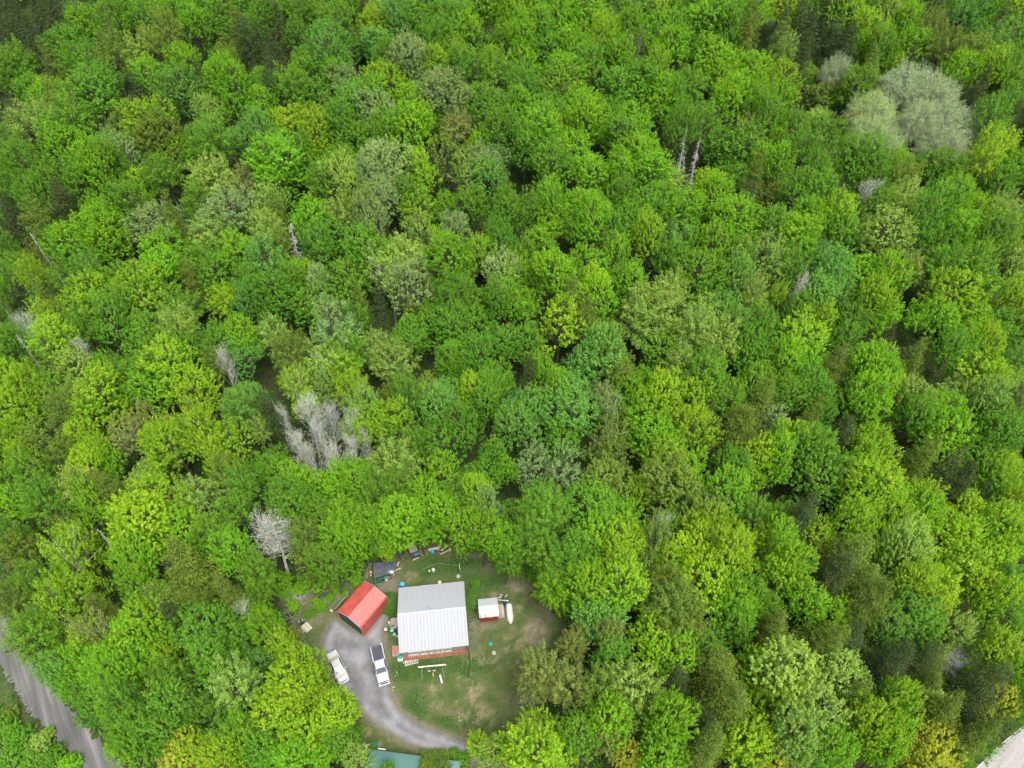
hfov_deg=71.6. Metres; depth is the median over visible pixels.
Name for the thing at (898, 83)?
willow tree
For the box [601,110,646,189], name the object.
beech tree
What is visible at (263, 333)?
birch tree
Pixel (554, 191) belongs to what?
maple tree
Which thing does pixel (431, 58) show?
linden tree
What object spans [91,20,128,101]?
birch tree
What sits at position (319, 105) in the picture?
aspen tree
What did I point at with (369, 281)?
beech tree
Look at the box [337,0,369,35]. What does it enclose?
beech tree
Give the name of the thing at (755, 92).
maple tree
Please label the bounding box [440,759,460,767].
teal shed
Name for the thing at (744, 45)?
hemlock tree
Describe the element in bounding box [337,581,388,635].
metal garage
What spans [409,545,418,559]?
storage bin
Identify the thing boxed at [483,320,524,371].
beech tree
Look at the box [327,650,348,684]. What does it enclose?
white car
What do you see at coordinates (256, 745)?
beech tree
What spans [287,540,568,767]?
lawn grass
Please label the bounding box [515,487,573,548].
birch tree
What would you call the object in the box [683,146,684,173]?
leaning snag
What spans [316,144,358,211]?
birch tree
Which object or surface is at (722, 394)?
beech tree
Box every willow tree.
[815,47,855,108]
[840,86,899,133]
[844,108,893,158]
[868,122,908,159]
[872,52,936,123]
[891,96,946,152]
[893,67,964,117]
[907,122,973,186]
[914,95,983,145]
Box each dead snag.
[16,335,46,371]
[30,233,65,284]
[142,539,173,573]
[288,223,301,266]
[674,126,687,188]
[681,140,699,199]
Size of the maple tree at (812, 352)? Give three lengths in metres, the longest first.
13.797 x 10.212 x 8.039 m
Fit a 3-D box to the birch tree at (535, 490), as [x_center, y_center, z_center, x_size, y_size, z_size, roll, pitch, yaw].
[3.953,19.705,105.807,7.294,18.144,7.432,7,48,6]
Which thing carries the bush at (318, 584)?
on the forest ground at (480, 674)
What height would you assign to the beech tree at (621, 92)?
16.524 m
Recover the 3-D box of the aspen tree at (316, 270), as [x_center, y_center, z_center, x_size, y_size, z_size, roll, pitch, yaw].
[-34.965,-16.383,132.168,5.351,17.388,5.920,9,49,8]
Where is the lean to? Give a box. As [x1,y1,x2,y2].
[373,560,396,583]
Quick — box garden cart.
[397,653,403,661]
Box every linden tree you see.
[0,355,37,401]
[0,385,46,448]
[0,414,37,459]
[1,353,55,435]
[2,436,42,479]
[23,295,74,340]
[24,310,91,377]
[49,552,88,576]
[55,263,127,338]
[61,413,119,470]
[63,442,112,491]
[65,356,143,439]
[65,617,111,658]
[71,432,120,487]
[76,530,117,579]
[96,500,131,543]
[104,489,174,572]
[110,91,186,172]
[110,256,181,324]
[110,463,194,526]
[116,378,146,414]
[118,163,162,212]
[135,332,205,400]
[136,410,203,489]
[136,413,190,474]
[145,630,184,676]
[153,725,236,767]
[158,361,224,425]
[160,44,189,73]
[164,729,226,767]
[170,400,226,470]
[183,733,251,767]
[201,425,238,491]
[248,673,316,745]
[262,652,322,710]
[263,623,301,677]
[268,102,313,145]
[275,640,331,697]
[276,358,323,395]
[278,655,335,717]
[278,707,337,767]
[283,255,325,294]
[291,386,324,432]
[295,101,337,162]
[307,685,362,749]
[310,679,347,723]
[338,398,389,458]
[355,2,393,61]
[365,57,416,131]
[365,393,415,459]
[374,535,397,562]
[403,144,443,211]
[414,38,454,110]
[420,224,447,263]
[453,369,486,411]
[461,471,495,512]
[491,715,566,767]
[497,701,579,767]
[499,0,539,44]
[537,109,572,171]
[572,258,610,313]
[585,4,619,84]
[587,512,647,576]
[588,533,636,584]
[591,547,651,616]
[607,737,641,767]
[622,468,660,512]
[622,599,688,678]
[628,203,666,282]
[629,608,675,652]
[633,364,686,426]
[635,0,682,48]
[636,429,691,479]
[645,38,670,111]
[652,537,685,577]
[664,400,726,457]
[671,519,716,581]
[672,374,720,443]
[676,507,714,552]
[677,540,738,628]
[687,165,731,222]
[692,497,729,539]
[695,512,727,559]
[696,51,745,96]
[696,521,758,600]
[711,676,770,739]
[713,709,777,767]
[715,509,750,561]
[735,658,787,705]
[742,745,787,767]
[743,430,782,494]
[751,55,806,108]
[751,675,809,736]
[752,651,798,696]
[756,548,812,607]
[760,0,802,45]
[761,415,809,463]
[776,304,835,367]
[792,505,837,570]
[811,297,838,340]
[814,488,884,554]
[816,183,861,260]
[823,0,867,31]
[829,456,912,524]
[836,688,913,762]
[840,519,897,570]
[841,419,896,466]
[843,435,906,489]
[845,5,891,72]
[851,267,902,345]
[858,364,912,419]
[859,493,927,536]
[880,556,945,612]
[881,50,907,79]
[881,474,950,525]
[892,554,963,609]
[893,732,959,767]
[897,734,937,767]
[900,576,955,638]
[902,714,970,767]
[913,502,978,568]
[926,534,998,597]
[930,512,993,562]
[935,487,990,538]
[942,340,1015,402]
[949,560,1007,610]
[951,314,1009,392]
[951,572,1023,627]
[956,189,1009,256]
[957,534,1021,585]
[961,39,1017,116]
[962,357,1023,425]
[962,620,1023,682]
[968,116,1023,190]
[968,672,1023,722]
[969,493,1023,555]
[975,530,1022,586]
[985,269,1023,312]
[985,448,1023,490]
[985,455,1023,499]
[988,479,1023,532]
[990,295,1023,343]
[996,0,1023,26]
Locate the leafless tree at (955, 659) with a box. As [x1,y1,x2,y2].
[934,641,977,677]
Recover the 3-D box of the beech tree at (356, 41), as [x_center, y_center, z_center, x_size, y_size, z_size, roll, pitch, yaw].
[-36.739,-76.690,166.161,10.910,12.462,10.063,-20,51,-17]
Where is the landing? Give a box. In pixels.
[392,645,398,656]
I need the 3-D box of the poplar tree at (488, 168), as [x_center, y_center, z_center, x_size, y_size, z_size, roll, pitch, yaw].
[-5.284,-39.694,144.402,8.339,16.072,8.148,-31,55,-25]
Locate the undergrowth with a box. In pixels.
[0,0,1023,767]
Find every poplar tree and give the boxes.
[27,650,77,702]
[31,87,69,125]
[147,62,207,133]
[177,194,210,220]
[197,0,219,38]
[224,327,265,392]
[227,276,267,342]
[230,117,261,179]
[240,99,279,149]
[240,380,271,421]
[244,647,275,679]
[300,16,353,93]
[306,29,355,108]
[331,74,369,125]
[360,23,395,65]
[378,0,414,44]
[416,379,464,450]
[428,376,464,414]
[439,244,464,278]
[465,152,509,216]
[482,86,518,146]
[491,399,544,466]
[497,381,547,441]
[532,369,603,450]
[542,367,594,426]
[558,337,605,390]
[566,581,631,637]
[573,599,630,649]
[575,317,628,391]
[605,6,621,36]
[616,0,655,50]
[652,189,694,227]
[707,286,752,348]
[715,245,755,332]
[718,300,755,359]
[786,269,840,319]
[814,0,860,39]
[846,223,884,256]
[861,602,911,652]
[871,578,942,646]
[941,0,990,54]
[994,9,1023,52]
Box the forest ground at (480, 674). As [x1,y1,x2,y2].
[0,0,1023,767]
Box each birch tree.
[0,33,43,86]
[0,121,37,183]
[0,210,10,242]
[0,250,31,303]
[0,512,32,560]
[0,526,46,575]
[0,576,34,623]
[0,599,71,665]
[1,93,62,172]
[1,556,66,616]
[6,250,54,297]
[12,468,71,527]
[34,385,83,428]
[37,434,80,475]
[40,249,91,309]
[42,85,104,147]
[43,510,96,556]
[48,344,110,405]
[49,463,119,521]
[55,377,96,427]
[61,304,104,360]
[71,241,113,313]
[90,674,149,728]
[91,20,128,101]
[103,258,137,307]
[117,29,152,66]
[122,456,167,491]
[134,20,165,67]
[137,149,186,218]
[137,652,202,708]
[147,1,188,80]
[150,294,201,367]
[150,678,210,733]
[153,283,208,343]
[161,413,185,430]
[170,472,227,526]
[180,173,212,220]
[181,691,233,737]
[182,150,238,205]
[184,236,229,283]
[185,208,244,277]
[185,506,239,561]
[186,106,242,183]
[186,216,211,266]
[187,90,233,151]
[198,344,235,386]
[203,707,260,765]
[204,278,244,323]
[205,523,243,574]
[205,648,264,718]
[208,448,240,512]
[215,485,262,540]
[217,381,263,449]
[217,454,264,520]
[221,128,247,173]
[231,160,256,203]
[234,546,279,601]
[240,225,291,276]
[241,575,276,607]
[243,203,288,265]
[248,409,274,454]
[250,176,290,241]
[252,312,292,370]
[256,126,282,149]
[264,218,294,259]
[267,323,309,392]
[271,0,301,35]
[275,626,304,651]
[281,359,313,427]
[282,513,323,558]
[284,0,314,50]
[303,159,337,217]
[308,363,342,423]
[311,534,344,584]
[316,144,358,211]
[318,189,362,251]
[319,491,362,564]
[324,323,370,392]
[324,341,366,386]
[331,365,373,410]
[333,156,363,208]
[333,291,374,343]
[338,375,386,451]
[339,740,377,767]
[345,176,384,231]
[352,500,390,560]
[353,476,398,512]
[354,327,396,382]
[358,461,387,500]
[363,431,424,492]
[369,0,394,28]
[369,333,421,379]
[378,229,432,290]
[378,372,414,405]
[379,460,418,501]
[379,758,395,767]
[387,366,425,443]
[405,422,437,475]
[426,28,458,71]
[436,758,452,767]
[439,104,474,150]
[440,474,476,526]
[446,0,475,36]
[447,30,470,80]
[447,141,496,223]
[464,728,490,763]
[472,41,512,98]
[477,732,514,767]
[495,541,524,584]
[510,514,546,580]
[511,660,549,707]
[515,473,562,537]
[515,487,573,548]
[519,638,562,701]
[524,528,568,580]
[528,673,559,711]
[531,566,571,613]
[542,536,588,588]
[542,658,587,713]
[545,580,573,619]
[554,626,589,665]
[560,210,588,254]
[568,613,592,654]
[575,661,622,719]
[588,377,617,430]
[590,313,618,365]
[592,718,623,762]
[614,284,676,372]
[621,274,689,354]
[629,543,656,578]
[636,506,671,580]
[636,573,714,641]
[646,556,683,602]
[650,213,699,266]
[650,264,689,317]
[653,595,712,664]
[656,162,689,189]
[657,342,698,398]
[662,62,709,105]
[671,300,721,354]
[680,94,721,169]
[680,284,727,339]
[686,337,727,381]
[692,308,742,367]
[735,268,769,314]
[736,106,761,165]
[738,488,772,539]
[744,521,788,563]
[748,632,832,710]
[755,723,803,767]
[757,231,790,296]
[763,696,825,767]
[765,278,790,308]
[772,27,800,81]
[783,122,827,183]
[788,735,835,767]
[797,238,843,292]
[798,642,873,704]
[799,105,834,133]
[810,240,856,313]
[816,265,857,309]
[848,201,919,270]
[866,0,908,35]
[873,510,938,594]
[881,172,928,214]
[882,153,925,197]
[882,186,932,259]
[886,109,906,133]
[888,372,939,438]
[890,245,930,303]
[892,682,956,749]
[906,3,950,73]
[917,18,967,92]
[918,237,976,303]
[925,608,979,662]
[926,0,956,10]
[933,371,982,419]
[942,150,981,184]
[944,234,1004,315]
[949,29,996,90]
[961,373,1019,424]
[964,87,1019,164]
[964,126,1009,184]
[967,728,1007,766]
[970,17,1013,92]
[974,559,1023,622]
[976,186,1023,233]
[977,593,1023,644]
[981,238,1023,295]
[982,697,1023,737]
[983,207,1023,267]
[984,40,1023,117]
[1001,340,1023,375]
[1008,45,1023,88]
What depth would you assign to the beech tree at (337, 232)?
135.30 m
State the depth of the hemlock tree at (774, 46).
163.80 m
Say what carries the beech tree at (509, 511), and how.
on the forest ground at (480, 674)
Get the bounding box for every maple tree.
[0,244,34,273]
[0,285,15,316]
[0,482,50,540]
[25,74,71,115]
[30,113,87,165]
[37,219,103,267]
[39,634,99,689]
[46,650,96,707]
[60,157,85,199]
[64,0,109,65]
[65,474,116,539]
[67,125,125,201]
[67,194,134,267]
[71,211,135,287]
[72,138,122,213]
[74,642,152,691]
[77,188,121,228]
[78,633,159,693]
[79,659,150,718]
[87,443,127,485]
[97,609,165,680]
[100,712,164,767]
[101,533,159,584]
[109,522,166,580]
[111,559,158,601]
[112,591,173,656]
[124,51,174,106]
[126,362,187,417]
[134,242,195,310]
[136,221,193,289]
[139,578,179,627]
[142,0,177,39]
[154,499,210,558]
[159,132,196,188]
[161,38,213,102]
[175,0,215,62]
[202,49,253,120]
[205,520,265,579]
[208,40,242,66]
[211,54,261,138]
[213,225,257,275]
[221,311,262,375]
[221,708,263,767]
[234,12,272,41]
[238,599,278,643]
[239,124,314,209]
[241,81,279,124]
[244,606,286,658]
[247,65,266,85]
[251,442,297,493]
[253,149,306,216]
[255,738,280,767]
[269,458,313,521]
[269,731,332,767]
[285,45,324,91]
[285,458,317,499]
[288,191,332,256]
[307,467,337,507]
[315,510,354,575]
[316,51,352,104]
[320,454,359,503]
[333,550,362,573]
[334,520,371,577]
[337,452,377,506]
[344,65,387,129]
[351,502,392,561]
[367,506,406,560]
[368,97,404,169]
[374,491,421,554]
[388,98,436,183]
[391,80,430,144]
[399,494,436,554]
[405,472,447,520]
[418,447,458,495]
[420,485,466,549]
[421,187,459,227]
[421,229,478,295]
[422,418,445,460]
[435,338,480,386]
[440,502,480,564]
[444,7,490,82]
[456,230,497,287]
[462,0,503,53]
[463,487,496,540]
[465,121,500,183]
[466,507,503,566]
[477,44,506,86]
[483,259,521,327]
[484,516,524,564]
[485,0,520,54]
[488,16,517,76]
[490,4,513,42]
[491,454,520,493]
[501,79,533,150]
[503,283,545,326]
[504,42,539,86]
[505,0,529,42]
[505,10,539,88]
[506,244,533,316]
[509,98,563,176]
[516,1,558,73]
[522,221,559,263]
[529,246,578,322]
[530,345,556,411]
[531,193,568,249]
[533,46,589,111]
[533,172,570,250]
[537,0,581,62]
[540,362,570,426]
[550,125,593,194]
[551,17,599,88]
[553,241,612,300]
[555,80,606,151]
[557,559,619,616]
[559,0,608,55]
[559,184,600,238]
[564,85,614,173]
[565,555,607,605]
[567,152,612,201]
[570,185,613,259]
[574,8,596,37]
[574,503,629,562]
[576,269,621,323]
[580,684,634,755]
[587,120,619,158]
[589,0,620,6]
[593,492,643,543]
[597,144,647,198]
[600,26,636,89]
[600,225,631,296]
[603,99,655,142]
[605,193,653,255]
[609,368,645,415]
[610,1,645,43]
[612,253,652,324]
[614,128,655,185]
[617,385,674,459]
[622,409,687,462]
[628,147,678,198]
[629,363,653,413]
[631,8,690,52]
[633,128,661,188]
[633,699,692,758]
[636,728,691,767]
[640,65,685,130]
[640,624,702,687]
[641,684,703,749]
[642,20,692,85]
[645,84,683,149]
[652,176,706,242]
[662,0,705,19]
[663,444,709,502]
[679,0,737,52]
[683,30,720,71]
[685,216,738,301]
[688,170,735,238]
[689,35,743,100]
[692,190,765,251]
[695,461,752,515]
[700,77,754,130]
[704,578,758,638]
[706,557,747,612]
[712,65,753,134]
[722,457,765,507]
[723,589,764,640]
[729,47,776,111]
[731,643,789,693]
[733,0,772,41]
[734,213,764,249]
[735,75,772,150]
[743,67,775,104]
[743,135,774,182]
[752,510,806,570]
[754,139,798,206]
[756,526,819,599]
[757,429,796,501]
[759,74,797,149]
[763,122,789,180]
[763,332,808,387]
[767,209,825,282]
[771,337,829,394]
[777,574,831,629]
[789,191,829,245]
[798,60,819,94]
[800,153,844,213]
[807,587,851,633]
[807,716,861,767]
[828,450,881,506]
[829,368,900,434]
[839,252,885,299]
[840,335,894,406]
[842,473,919,528]
[844,383,896,436]
[846,28,884,80]
[849,292,905,347]
[854,707,919,767]
[857,335,906,397]
[861,247,913,321]
[867,671,925,735]
[882,0,923,73]
[883,19,941,91]
[883,144,922,190]
[887,483,948,547]
[888,0,930,34]
[896,289,963,357]
[902,401,981,471]
[904,383,968,458]
[910,262,1002,341]
[917,432,968,481]
[933,171,978,219]
[935,43,986,98]
[936,204,984,253]
[945,299,994,346]
[948,0,974,30]
[954,187,985,222]
[968,450,1015,515]
[968,647,1023,690]
[978,0,1021,30]
[980,519,1023,558]
[994,146,1023,196]
[1010,600,1023,638]
[1011,356,1023,381]
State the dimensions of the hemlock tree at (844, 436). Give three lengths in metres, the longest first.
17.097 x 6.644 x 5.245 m
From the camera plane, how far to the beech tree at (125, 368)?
117.76 m
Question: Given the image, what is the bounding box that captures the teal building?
[366,749,420,767]
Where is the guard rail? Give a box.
[976,728,1021,767]
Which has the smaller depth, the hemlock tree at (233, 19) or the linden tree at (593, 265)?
the linden tree at (593, 265)
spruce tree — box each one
[0,0,31,43]
[0,20,24,51]
[0,31,35,72]
[0,191,39,240]
[0,198,36,251]
[0,217,38,265]
[0,555,42,590]
[4,68,18,96]
[6,0,35,39]
[7,93,38,146]
[9,4,36,58]
[11,15,59,82]
[15,264,65,318]
[16,106,55,159]
[20,13,44,71]
[28,0,58,53]
[33,0,59,50]
[45,0,65,27]
[52,0,87,41]
[52,182,91,248]
[126,7,146,55]
[131,58,158,104]
[193,59,223,116]
[253,22,274,72]
[272,3,300,74]
[353,0,371,62]
[585,225,607,283]
[779,0,809,64]
[810,0,832,57]
[823,6,852,58]
[846,8,873,61]
[969,58,1007,113]
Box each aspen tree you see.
[12,410,74,465]
[28,557,97,621]
[32,571,90,635]
[33,517,107,602]
[34,601,78,655]
[48,517,110,584]
[57,605,115,654]
[72,569,118,606]
[94,122,153,200]
[104,105,141,168]
[105,406,153,464]
[122,199,181,246]
[131,396,166,439]
[156,482,205,538]
[186,182,262,256]
[212,416,256,474]
[287,537,323,586]
[303,320,343,379]
[304,291,350,336]
[304,326,356,401]
[306,261,337,305]
[312,89,343,142]
[312,293,362,363]
[322,61,360,98]
[351,84,398,165]
[351,185,392,251]
[352,152,393,229]
[353,134,418,212]
[360,171,401,239]
[360,241,415,324]
[371,411,423,472]
[384,24,429,98]
[386,251,434,321]
[397,183,436,235]
[399,210,436,277]
[406,61,454,100]
[415,62,472,146]
[417,756,438,767]
[418,415,466,480]
[419,127,471,199]
[438,207,472,244]
[459,136,511,203]
[469,482,505,527]
[480,243,520,316]
[504,438,551,493]
[524,337,546,371]
[536,292,591,373]
[544,437,582,514]
[581,423,638,496]
[586,615,628,667]
[591,400,629,482]
[593,386,626,428]
[600,655,672,723]
[617,668,674,739]
[622,19,651,87]
[669,478,732,545]
[717,111,774,192]
[733,226,790,301]
[755,393,788,444]
[782,680,856,748]
[816,140,843,184]
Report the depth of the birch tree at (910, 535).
95.50 m
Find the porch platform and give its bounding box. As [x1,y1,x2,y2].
[390,617,397,628]
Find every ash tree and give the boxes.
[0,431,11,473]
[128,104,193,187]
[410,369,443,414]
[532,62,584,107]
[577,454,637,511]
[586,33,616,58]
[605,350,639,404]
[638,444,707,522]
[705,132,732,164]
[757,178,798,209]
[770,106,806,134]
[802,80,842,114]
[904,245,941,299]
[995,299,1023,349]
[997,368,1023,404]
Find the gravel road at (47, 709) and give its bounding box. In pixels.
[0,615,124,767]
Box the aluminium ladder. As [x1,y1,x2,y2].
[405,659,417,665]
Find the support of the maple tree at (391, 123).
on the forest ground at (480, 674)
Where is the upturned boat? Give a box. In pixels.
[506,603,512,623]
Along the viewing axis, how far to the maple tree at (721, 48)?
161.71 m
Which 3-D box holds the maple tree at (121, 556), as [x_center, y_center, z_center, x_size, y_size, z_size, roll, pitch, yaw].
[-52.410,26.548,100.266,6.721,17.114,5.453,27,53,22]
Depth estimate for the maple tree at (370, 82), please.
146.13 m
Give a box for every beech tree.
[0,49,35,109]
[0,131,60,215]
[0,161,35,215]
[0,225,34,295]
[0,302,27,360]
[0,320,41,372]
[0,459,27,494]
[1,447,65,514]
[8,167,57,230]
[10,67,49,113]
[27,156,71,214]
[27,368,78,421]
[33,351,81,402]
[40,20,95,73]
[52,147,105,198]
[55,670,94,707]
[57,35,105,86]
[57,60,127,143]
[62,0,87,43]
[67,681,122,729]
[73,50,126,131]
[82,283,141,372]
[83,0,133,49]
[83,129,141,203]
[85,345,131,393]
[91,0,140,38]
[98,172,160,241]
[99,697,180,766]
[102,351,170,411]
[120,0,149,39]
[120,307,172,356]
[121,322,176,385]
[127,0,163,68]
[127,705,196,756]
[138,669,193,733]
[156,319,209,383]
[164,596,246,655]
[166,0,203,52]
[178,122,211,167]
[184,629,245,696]
[187,617,250,683]
[191,0,241,45]
[193,247,242,310]
[198,315,235,377]
[199,87,227,129]
[222,383,254,419]
[228,0,273,23]
[230,260,263,318]
[239,719,287,767]
[240,268,280,328]
[240,451,274,508]
[244,67,277,99]
[247,0,280,63]
[250,266,311,336]
[254,72,279,122]
[260,469,322,538]
[266,60,317,116]
[273,259,308,321]
[281,13,312,65]
[283,129,316,204]
[287,73,333,131]
[290,276,334,337]
[295,214,338,286]
[298,492,335,540]
[303,0,327,43]
[304,540,350,595]
[311,0,355,43]
[312,142,364,199]
[316,0,345,40]
[316,87,366,145]
[316,212,353,266]
[320,110,376,174]
[320,252,373,316]
[320,716,360,762]
[332,24,371,76]
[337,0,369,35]
[339,215,393,295]
[346,115,391,158]
[348,251,391,305]
[371,32,403,76]
[387,312,431,373]
[393,173,431,235]
[396,32,426,59]
[398,0,435,46]
[398,0,435,61]
[402,0,449,39]
[407,300,449,352]
[413,12,451,79]
[415,104,448,154]
[428,298,474,354]
[429,268,474,337]
[433,0,471,73]
[433,338,466,383]
[437,399,485,461]
[439,267,480,326]
[446,38,477,94]
[450,181,490,235]
[450,293,500,359]
[455,77,507,133]
[455,457,502,496]
[458,326,495,382]
[459,283,494,335]
[470,375,502,439]
[473,368,506,424]
[475,356,515,413]
[476,434,508,472]
[479,103,522,163]
[483,178,528,247]
[483,212,522,265]
[483,271,514,335]
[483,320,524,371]
[493,497,520,531]
[498,90,520,119]
[502,55,544,115]
[504,115,545,189]
[508,315,541,379]
[510,233,541,292]
[512,499,542,546]
[513,184,548,254]
[517,88,567,145]
[521,262,545,316]
[525,127,571,175]
[527,0,555,28]
[528,25,566,69]
[529,133,575,217]
[537,413,585,471]
[554,708,602,765]
[557,524,600,574]
[561,472,626,545]
[565,37,608,89]
[584,2,610,32]
[586,33,613,94]
[586,628,634,683]
[590,90,626,143]
[596,63,647,110]
[600,261,637,316]
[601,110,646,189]
[602,172,637,242]
[604,200,639,260]
[619,54,665,115]
[630,177,685,253]
[638,322,690,382]
[649,236,687,280]
[650,505,681,558]
[662,0,701,19]
[662,4,696,71]
[662,96,703,169]
[664,72,692,150]
[665,245,730,317]
[678,349,731,423]
[687,622,727,677]
[692,8,723,32]
[698,125,741,168]
[698,367,747,423]
[704,440,758,494]
[710,0,746,52]
[711,603,758,657]
[712,155,748,189]
[712,232,758,294]
[721,321,777,379]
[726,359,777,413]
[733,568,772,635]
[735,353,777,388]
[739,297,778,363]
[752,82,784,167]
[753,201,791,269]
[754,586,784,627]
[759,315,786,350]
[762,495,799,531]
[763,372,810,426]
[768,104,816,145]
[772,239,813,313]
[775,289,818,333]
[777,163,822,216]
[781,437,858,507]
[783,417,837,491]
[784,371,818,425]
[786,356,837,424]
[788,0,836,39]
[790,144,834,218]
[796,384,838,425]
[799,166,845,244]
[801,109,849,164]
[801,419,839,478]
[818,206,867,259]
[820,318,863,362]
[826,130,867,182]
[826,500,857,542]
[829,61,880,127]
[832,292,874,352]
[837,129,891,205]
[838,157,882,199]
[844,143,899,211]
[848,179,898,253]
[855,0,883,21]
[860,18,901,90]
[867,0,902,23]
[871,523,919,580]
[883,580,949,657]
[889,392,944,454]
[898,187,946,270]
[910,177,972,252]
[911,143,966,194]
[912,221,974,279]
[924,323,985,383]
[946,756,978,767]
[951,254,1004,326]
[955,435,1008,489]
[960,14,1006,44]
[962,209,1023,288]
[963,405,1023,471]
[965,306,1023,347]
[965,390,1023,448]
[966,0,1006,42]
[980,163,1020,199]
[982,68,1022,107]
[987,79,1023,125]
[988,680,1023,720]
[997,203,1023,255]
[1001,333,1023,365]
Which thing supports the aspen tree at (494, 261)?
on the forest ground at (480, 674)
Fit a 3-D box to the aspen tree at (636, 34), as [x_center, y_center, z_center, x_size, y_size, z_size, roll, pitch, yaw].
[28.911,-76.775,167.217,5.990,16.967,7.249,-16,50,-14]
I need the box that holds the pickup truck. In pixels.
[370,643,389,686]
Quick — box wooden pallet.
[498,604,504,617]
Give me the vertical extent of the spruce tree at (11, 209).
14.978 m
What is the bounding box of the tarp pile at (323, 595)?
[319,592,331,605]
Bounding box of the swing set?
[418,663,445,674]
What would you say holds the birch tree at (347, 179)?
on the forest ground at (480, 674)
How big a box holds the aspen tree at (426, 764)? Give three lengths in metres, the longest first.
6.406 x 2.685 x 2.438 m
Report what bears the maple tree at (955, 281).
on the forest ground at (480, 674)
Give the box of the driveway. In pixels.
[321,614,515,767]
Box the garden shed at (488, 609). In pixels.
[478,597,498,621]
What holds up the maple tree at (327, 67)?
on the forest ground at (480, 674)
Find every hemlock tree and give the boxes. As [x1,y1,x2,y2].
[0,299,32,339]
[0,488,22,513]
[15,192,75,273]
[26,271,78,345]
[35,0,69,56]
[35,35,74,93]
[39,72,91,145]
[48,178,85,241]
[65,83,91,117]
[78,0,105,49]
[83,592,135,632]
[88,468,138,517]
[97,8,133,73]
[125,65,163,137]
[139,580,212,642]
[154,280,182,312]
[159,600,189,656]
[160,189,192,255]
[160,534,228,601]
[176,251,214,323]
[180,586,227,627]
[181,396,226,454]
[201,18,232,51]
[206,484,236,517]
[209,570,263,630]
[211,29,247,108]
[219,398,246,438]
[221,0,252,28]
[224,5,260,73]
[233,10,271,74]
[234,204,263,262]
[237,637,261,667]
[241,433,265,468]
[254,688,279,725]
[256,0,295,56]
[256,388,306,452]
[257,43,292,118]
[257,674,279,697]
[264,26,298,98]
[267,189,297,254]
[292,327,312,361]
[352,281,379,341]
[356,0,376,44]
[367,281,395,350]
[402,293,429,350]
[421,268,439,318]
[463,235,490,276]
[492,169,511,199]
[518,353,539,406]
[557,273,585,345]
[567,294,597,358]
[606,327,627,387]
[659,660,698,714]
[674,254,697,275]
[674,719,726,767]
[676,62,692,94]
[679,645,744,696]
[680,708,719,766]
[684,668,736,735]
[689,415,722,471]
[694,398,719,452]
[696,678,751,759]
[711,402,762,468]
[723,178,760,237]
[726,369,777,445]
[727,0,763,56]
[731,12,754,66]
[732,147,767,207]
[733,490,755,520]
[740,620,769,662]
[744,607,790,656]
[754,20,790,85]
[766,0,791,58]
[774,490,824,550]
[783,31,814,105]
[783,620,855,681]
[785,4,823,72]
[786,396,825,453]
[802,546,858,620]
[803,530,879,592]
[810,9,846,78]
[813,342,850,395]
[814,679,877,737]
[815,616,868,680]
[818,574,895,653]
[821,413,858,470]
[823,714,865,767]
[825,19,860,93]
[826,423,864,470]
[827,562,888,627]
[851,43,883,111]
[858,637,915,699]
[865,318,898,364]
[882,638,945,695]
[888,43,918,96]
[888,449,935,499]
[889,337,924,377]
[891,434,943,485]
[893,684,969,746]
[898,336,928,391]
[901,644,952,686]
[906,669,945,709]
[910,443,967,501]
[913,0,948,55]
[913,357,948,395]
[917,0,947,31]
[931,717,1008,767]
[933,459,979,518]
[937,661,1014,732]
[944,659,1013,702]
[951,709,1019,763]
[958,479,995,511]
[962,63,992,122]
[972,383,1023,448]
[976,0,1011,56]
[993,431,1023,459]
[994,98,1023,146]
[1000,8,1023,58]
[1002,81,1023,117]
[1002,554,1023,575]
[1004,137,1023,162]
[1007,443,1022,458]
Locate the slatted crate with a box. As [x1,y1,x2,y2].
[301,622,311,632]
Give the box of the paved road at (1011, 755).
[979,729,1023,767]
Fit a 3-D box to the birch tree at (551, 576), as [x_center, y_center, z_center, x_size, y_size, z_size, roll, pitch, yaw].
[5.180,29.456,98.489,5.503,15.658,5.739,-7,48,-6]
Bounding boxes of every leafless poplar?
[7,306,51,367]
[67,335,92,365]
[213,343,239,387]
[232,596,258,645]
[245,503,308,574]
[259,514,282,565]
[272,400,302,457]
[282,427,319,479]
[291,437,326,477]
[293,389,329,457]
[308,418,331,474]
[315,399,341,457]
[323,432,348,492]
[335,404,364,465]
[339,392,355,446]
[340,431,362,471]
[354,426,372,462]
[648,509,671,566]
[787,271,814,327]
[844,178,885,238]
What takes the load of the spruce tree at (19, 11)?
on the forest ground at (480, 674)
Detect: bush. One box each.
[0,704,20,726]
[0,713,23,740]
[0,721,37,748]
[0,734,33,767]
[17,748,46,767]
[24,731,50,761]
[29,725,55,749]
[36,742,67,767]
[55,750,83,767]
[251,595,273,608]
[261,569,294,596]
[265,607,279,621]
[277,583,291,602]
[285,598,302,613]
[290,580,310,595]
[297,573,318,594]
[302,608,316,619]
[310,574,329,593]
[311,596,327,613]
[324,593,335,604]
[330,583,342,594]
[341,590,348,597]
[344,567,362,585]
[349,723,363,739]
[363,549,377,559]
[365,740,378,754]
[382,602,392,615]
[384,590,397,604]
[386,595,397,610]
[388,607,397,619]
[418,748,435,767]
[420,519,442,546]
[425,747,449,767]
[438,527,449,542]
[445,531,470,553]
[447,746,461,760]
[455,750,471,767]
[463,533,480,554]
[465,588,480,609]
[465,596,476,610]
[468,583,480,596]
[470,578,480,585]
[474,543,498,555]
[486,547,499,563]
[492,558,515,574]
[506,552,527,577]
[515,557,538,581]
[524,560,545,584]
[556,604,577,625]
[562,594,573,614]
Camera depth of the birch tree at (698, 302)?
123.87 m
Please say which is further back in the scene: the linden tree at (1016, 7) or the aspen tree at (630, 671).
the linden tree at (1016, 7)
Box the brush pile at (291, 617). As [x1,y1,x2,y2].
[282,609,300,623]

